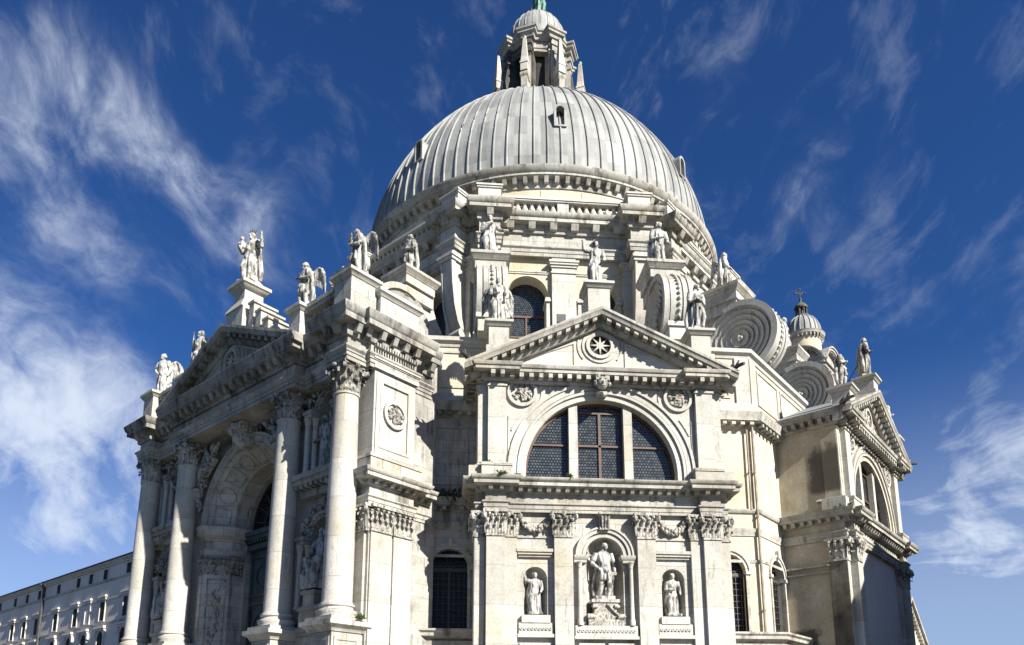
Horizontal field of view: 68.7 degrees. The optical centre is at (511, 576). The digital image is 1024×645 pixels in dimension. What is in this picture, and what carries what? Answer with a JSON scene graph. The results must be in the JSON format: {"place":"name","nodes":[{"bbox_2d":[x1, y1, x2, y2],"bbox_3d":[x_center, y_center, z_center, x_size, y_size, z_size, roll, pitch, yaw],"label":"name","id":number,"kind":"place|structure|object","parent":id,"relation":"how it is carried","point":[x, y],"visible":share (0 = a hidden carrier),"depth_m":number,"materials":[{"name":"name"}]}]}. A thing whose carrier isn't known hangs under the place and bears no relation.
{"place":"outdoors","nodes":[
{"label":"outdoors","id":0,"kind":"place"},
{"bbox_2d":[0,0,1023,644],"label":"sky","id":1,"kind":"structure","parent":0,"point":[865,158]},
{"bbox_3d":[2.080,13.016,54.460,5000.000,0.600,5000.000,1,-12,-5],"label":"ground","id":2,"kind":"structure","parent":0,"visible":0},
{"bbox_2d":[0,551,132,644],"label":"palace","id":3,"kind":"structure","parent":2,"relation":"on","point":[86,605],"depth_m":63.70,"materials":[{"name":"stone"}]},
{"bbox_2d":[8,619,15,641],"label":"window","id":4,"kind":"structure","parent":3,"relation":"in","point":[12,626],"depth_m":73.14,"materials":[{"name":"white stone"}]},
{"bbox_2d":[13,597,18,607],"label":"window","id":5,"kind":"structure","parent":3,"relation":"in","point":[15,604],"depth_m":73.75,"materials":[{"name":"black glass"}]},
{"bbox_2d":[20,616,27,639],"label":"window","id":6,"kind":"structure","parent":3,"relation":"in","point":[24,623],"depth_m":71.06,"materials":[{"name":"white stone"}]},
{"bbox_2d":[25,593,30,603],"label":"window","id":7,"kind":"structure","parent":3,"relation":"in","point":[27,599],"depth_m":71.62,"materials":[{"name":"black glass"}]},
{"bbox_2d":[27,639,35,644],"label":"arched window","id":8,"kind":"structure","parent":3,"relation":"in","point":[32,642],"depth_m":68.50,"materials":[{"name":"white stone"}]},
{"bbox_2d":[32,612,38,636],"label":"window","id":9,"kind":"structure","parent":3,"relation":"in","point":[35,626],"depth_m":69.08,"materials":[{"name":"black glass"}]},
{"bbox_2d":[37,589,41,599],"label":"window","id":10,"kind":"structure","parent":3,"relation":"in","point":[39,595],"depth_m":69.68,"materials":[{"name":"black glass"}]},
{"bbox_2d":[46,635,56,644],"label":"arched window","id":11,"kind":"structure","parent":3,"relation":"in","point":[51,640],"depth_m":65.60,"materials":[{"name":"white stone"}]},
{"bbox_2d":[51,607,59,632],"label":"window","id":12,"kind":"structure","parent":3,"relation":"in","point":[55,616],"depth_m":66.05,"materials":[{"name":"white stone"}]},
{"bbox_2d":[56,583,62,594],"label":"window","id":13,"kind":"structure","parent":3,"relation":"in","point":[59,586],"depth_m":66.65,"materials":[{"name":"black glass"}]},
{"bbox_2d":[62,632,73,644],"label":"arched window","id":14,"kind":"structure","parent":3,"relation":"in","point":[68,637],"depth_m":63.29,"materials":[{"name":"white stone"}]},
{"bbox_2d":[70,602,79,628],"bbox_3d":[-36.879,3.300,63.313,1.500,2.130,0.420,-10,-15,39],"label":"window","id":15,"kind":"structure","parent":3,"relation":"in","point":[75,611],"depth_m":63.27,"materials":[{"name":"white stone"}]},
{"bbox_2d":[75,576,81,588],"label":"window","id":16,"kind":"structure","parent":3,"relation":"in","point":[79,579],"depth_m":63.87,"materials":[{"name":"black glass"}]},
{"bbox_2d":[77,629,89,644],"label":"arched window","id":17,"kind":"structure","parent":3,"relation":"in","point":[83,635],"depth_m":61.27,"materials":[{"name":"white stone"}]},
{"bbox_2d":[83,598,92,625],"bbox_3d":[-34.893,2.966,61.668,1.500,2.130,0.420,-10,-15,39],"label":"window","id":18,"kind":"structure","parent":3,"relation":"in","point":[87,612],"depth_m":61.61,"materials":[{"name":"white stone"}]},
{"bbox_2d":[88,572,94,584],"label":"window","id":19,"kind":"structure","parent":3,"relation":"in","point":[91,577],"depth_m":62.20,"materials":[{"name":"black glass"}]},
{"bbox_2d":[93,625,106,644],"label":"arched window","id":20,"kind":"structure","parent":3,"relation":"in","point":[100,631],"depth_m":59.18,"materials":[{"name":"white stone"}]},
{"bbox_2d":[97,594,107,622],"bbox_3d":[-32.679,2.592,59.833,1.500,2.130,0.420,-10,-15,39],"label":"window","id":21,"kind":"structure","parent":3,"relation":"in","point":[102,605],"depth_m":59.79,"materials":[{"name":"white stone"}]},
{"bbox_2d":[102,567,109,580],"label":"window","id":22,"kind":"structure","parent":3,"relation":"in","point":[106,571],"depth_m":60.40,"materials":[{"name":"black glass"}]},
{"bbox_2d":[115,621,124,644],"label":"arched window","id":23,"kind":"structure","parent":3,"relation":"in","point":[120,625],"depth_m":56.83,"materials":[{"name":"grey stone"}]},
{"bbox_2d":[120,588,128,617],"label":"window","id":24,"kind":"structure","parent":3,"relation":"in","point":[125,591],"depth_m":57.19,"materials":[{"name":"black glass"}]},
{"bbox_2d":[125,560,131,573],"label":"window","id":25,"kind":"structure","parent":3,"relation":"in","point":[128,566],"depth_m":57.76,"materials":[{"name":"black glass"}]},
{"bbox_2d":[119,9,919,644],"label":"basilica","id":26,"kind":"structure","parent":2,"relation":"on","point":[727,457],"depth_m":37.12,"materials":[{"name":"stone"}]},
{"bbox_2d":[150,579,165,619],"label":"statue","id":27,"kind":"object","parent":26,"relation":"on","point":[157,607],"visible":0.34,"depth_m":41.47,"materials":[{"name":"stone"}]},
{"bbox_2d":[155,354,183,391],"bbox_3d":[-21.308,-12.314,46.404,1.525,2.831,1.454,-3,-12,15],"label":"statue","id":28,"kind":"object","parent":26,"relation":"on","point":[166,372],"visible":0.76,"depth_m":46.06,"materials":[{"name":"stone"}]},
{"bbox_2d":[167,479,175,522],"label":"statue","id":29,"kind":"object","parent":26,"relation":"on","point":[173,487],"visible":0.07,"depth_m":43.78,"materials":[{"name":"stone"}]},
{"bbox_2d":[190,331,207,362],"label":"statue","id":30,"kind":"object","parent":26,"relation":"on","point":[199,343],"visible":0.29,"depth_m":43.41,"materials":[{"name":"stone"}]},
{"bbox_2d":[236,228,263,284],"bbox_3d":[-14.281,-17.618,41.252,1.600,3.372,1.168,-4,-12,20],"label":"statue","id":31,"kind":"object","parent":26,"relation":"on","point":[251,266],"visible":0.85,"depth_m":41.18,"materials":[{"name":"stone"}]},
{"bbox_2d":[244,525,268,644],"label":"door","id":32,"kind":"structure","parent":26,"relation":"in","point":[256,540],"depth_m":40.74,"materials":[{"name":"brown metal"}]},
{"bbox_2d":[296,262,325,303],"bbox_3d":[-9.860,-14.106,36.454,1.150,2.578,1.329,9,-15,-39],"label":"statue","id":33,"kind":"object","parent":26,"relation":"on","point":[308,278],"visible":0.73,"depth_m":36.36,"materials":[{"name":"stone"}]},
{"bbox_2d":[300,527,324,589],"bbox_3d":[-8.567,-0.834,33.190,1.238,2.891,1.377,-6,-13,28],"label":"statue","id":34,"kind":"object","parent":26,"relation":"on","point":[311,575],"visible":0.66,"depth_m":32.59,"materials":[{"name":"stone"}]},
{"bbox_2d":[313,411,332,467],"bbox_3d":[-8.581,-6.181,34.661,0.910,2.832,1.352,11,-16,-44],"label":"statue","id":35,"kind":"object","parent":26,"relation":"on","point":[324,434],"visible":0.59,"depth_m":34.39,"materials":[{"name":"stone"}]},
{"bbox_2d":[353,613,366,618],"bbox_3d":[-6.242,1.611,30.528,0.602,0.237,0.554,-5,-13,24],"label":"weed","id":36,"kind":"object","parent":26,"relation":"on","point":[360,616],"visible":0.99,"depth_m":30.45,"materials":[{"name":"green plant"}]},
{"bbox_2d":[348,229,378,271],"bbox_3d":[-6.891,-14.709,33.985,1.596,2.574,0.949,-11,-16,42],"label":"statue","id":37,"kind":"object","parent":26,"relation":"on","point":[360,244],"visible":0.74,"depth_m":33.95,"materials":[{"name":"stone"}]},
{"bbox_2d":[401,234,419,268],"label":"statue","id":38,"kind":"object","parent":26,"relation":"on","point":[410,252],"visible":0.52,"depth_m":43.39,"materials":[{"name":"stone"}]},
{"bbox_2d":[434,302,447,335],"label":"drum window","id":39,"kind":"structure","parent":26,"relation":"in","point":[439,315],"depth_m":49.47,"materials":[{"name":"glass"}]},
{"bbox_2d":[435,487,461,500],"bbox_3d":[-3.135,-3.905,35.665,3.606,0.852,0.620,1,-12,-5],"label":"creeper","id":40,"kind":"object","parent":26,"relation":"attached to","point":[453,494],"visible":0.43,"depth_m":35.61,"materials":[{"name":"green plant"}]},
{"bbox_2d":[432,538,472,628],"bbox_3d":[-2.977,0.477,35.458,2.300,4.600,0.650,1,-12,-5],"label":"arched window","id":41,"kind":"structure","parent":26,"relation":"in","point":[451,575],"depth_m":35.65,"materials":[{"name":"glass"}]},
{"bbox_2d":[479,215,508,249],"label":"statue","id":42,"kind":"object","parent":26,"relation":"on","point":[489,227],"visible":0.62,"depth_m":41.94,"materials":[{"name":"stone"}]},
{"bbox_2d":[482,277,513,318],"bbox_3d":[-0.639,-12.820,35.105,1.529,2.419,1.110,1,-12,-5],"label":"statue","id":43,"kind":"object","parent":26,"relation":"on","point":[497,300],"visible":0.79,"depth_m":35.01,"materials":[{"name":"stone"}]},
{"bbox_2d":[496,470,507,473],"bbox_3d":[-0.443,-4.481,32.496,0.650,0.240,0.636,1,-12,-5],"label":"weed","id":44,"kind":"object","parent":26,"relation":"on","point":[501,472],"visible":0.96,"depth_m":32.31,"materials":[{"name":"green plant"}]},
{"bbox_2d":[508,285,550,338],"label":"drum window","id":45,"kind":"structure","parent":26,"relation":"in","point":[531,308],"depth_m":47.43,"materials":[{"name":"glass"}]},
{"bbox_2d":[523,572,542,614],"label":"statue","id":46,"kind":"object","parent":26,"relation":"on","point":[534,604],"visible":0.95,"depth_m":32.56,"materials":[{"name":"stone"}]},
{"bbox_2d":[531,0,545,10],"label":"bronze statue","id":47,"kind":"object","parent":26,"relation":"on","point":[538,4],"visible":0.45,"depth_m":67.30,"materials":[{"name":"green metal"}]},
{"bbox_2d":[556,314,565,322],"bbox_3d":[2.537,-12.743,38.822,0.480,1.650,0.350,1,-12,-5],"label":"floodlight","id":48,"kind":"object","parent":26,"relation":"on","point":[560,317],"visible":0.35,"depth_m":38.78,"materials":[{"name":"metal"}]},
{"bbox_2d":[581,239,605,279],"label":"statue","id":49,"kind":"object","parent":26,"relation":"on","point":[595,253],"visible":0.73,"depth_m":36.00,"materials":[{"name":"stone"}]},
{"bbox_2d":[577,295,621,314],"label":"drum window","id":50,"kind":"structure","parent":26,"relation":"in","point":[616,307],"depth_m":46.89,"materials":[{"name":"stone"}]},
{"bbox_2d":[526,404,674,479],"bbox_3d":[4.038,-6.079,34.461,6.960,4.010,0.470,1,-12,-5],"label":"lunette window","id":51,"kind":"structure","parent":26,"relation":"in","point":[590,440],"depth_m":34.51,"materials":[{"name":"grey glass"}]},
{"bbox_2d":[590,542,616,598],"bbox_3d":[4.042,-0.220,33.200,1.162,2.625,0.810,1,-12,-5],"label":"statue","id":52,"kind":"object","parent":26,"relation":"on","point":[602,561],"visible":0.98,"depth_m":33.10,"materials":[{"name":"stone"}]},
{"bbox_2d":[647,222,670,258],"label":"statue","id":53,"kind":"object","parent":26,"relation":"on","point":[658,237],"visible":0.61,"depth_m":42.76,"materials":[{"name":"stone"}]},
{"bbox_2d":[663,573,681,616],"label":"statue","id":54,"kind":"object","parent":26,"relation":"on","point":[671,605],"visible":0.95,"depth_m":33.03,"materials":[{"name":"stone"}]},
{"bbox_2d":[684,284,705,328],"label":"statue","id":55,"kind":"object","parent":26,"relation":"on","point":[695,314],"visible":0.77,"depth_m":35.62,"materials":[{"name":"stone"}]},
{"bbox_2d":[710,252,732,286],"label":"statue","id":56,"kind":"object","parent":26,"relation":"on","point":[722,272],"visible":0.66,"depth_m":44.83,"materials":[{"name":"stone"}]},
{"bbox_2d":[730,549,751,631],"bbox_3d":[10.575,0.703,36.569,2.300,4.600,0.650,1,-12,-5],"label":"arched window","id":57,"kind":"structure","parent":26,"relation":"in","point":[737,575],"depth_m":36.74,"materials":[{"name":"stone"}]},
{"bbox_2d":[768,551,789,631],"bbox_3d":[13.438,0.997,38.015,0.650,4.600,2.300,-10,-15,39],"label":"arched window","id":58,"kind":"structure","parent":26,"relation":"in","point":[774,583],"depth_m":38.41,"materials":[{"name":"stone"}]},
{"bbox_2d":[782,317,791,346],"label":"statue","id":59,"kind":"object","parent":26,"relation":"on","point":[784,319],"visible":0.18,"depth_m":52.27,"materials":[{"name":"stone"}]},
{"bbox_2d":[834,354,847,385],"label":"statue","id":60,"kind":"object","parent":26,"relation":"on","point":[840,372],"visible":0.84,"depth_m":39.82,"materials":[{"name":"stone"}]},
{"bbox_2d":[848,338,872,381],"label":"statue","id":61,"kind":"object","parent":26,"relation":"on","point":[863,366],"visible":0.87,"depth_m":43.52,"materials":[{"name":"stone"}]},
{"bbox_2d":[855,463,881,523],"bbox_3d":[20.012,-4.437,42.534,0.470,4.010,6.960,-10,-15,39],"label":"lunette window","id":62,"kind":"structure","parent":26,"relation":"in","point":[864,485],"depth_m":43.27,"materials":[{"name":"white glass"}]},
{"bbox_2d":[788,288,837,374],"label":"bell tower","id":63,"kind":"structure","parent":2,"relation":"on","point":[806,332],"depth_m":74.78,"materials":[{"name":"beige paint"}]},
{"bbox_2d":[911,596,928,644],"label":"house","id":64,"kind":"structure","parent":2,"relation":"on","point":[920,637],"depth_m":62.78,"materials":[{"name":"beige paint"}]}
]}

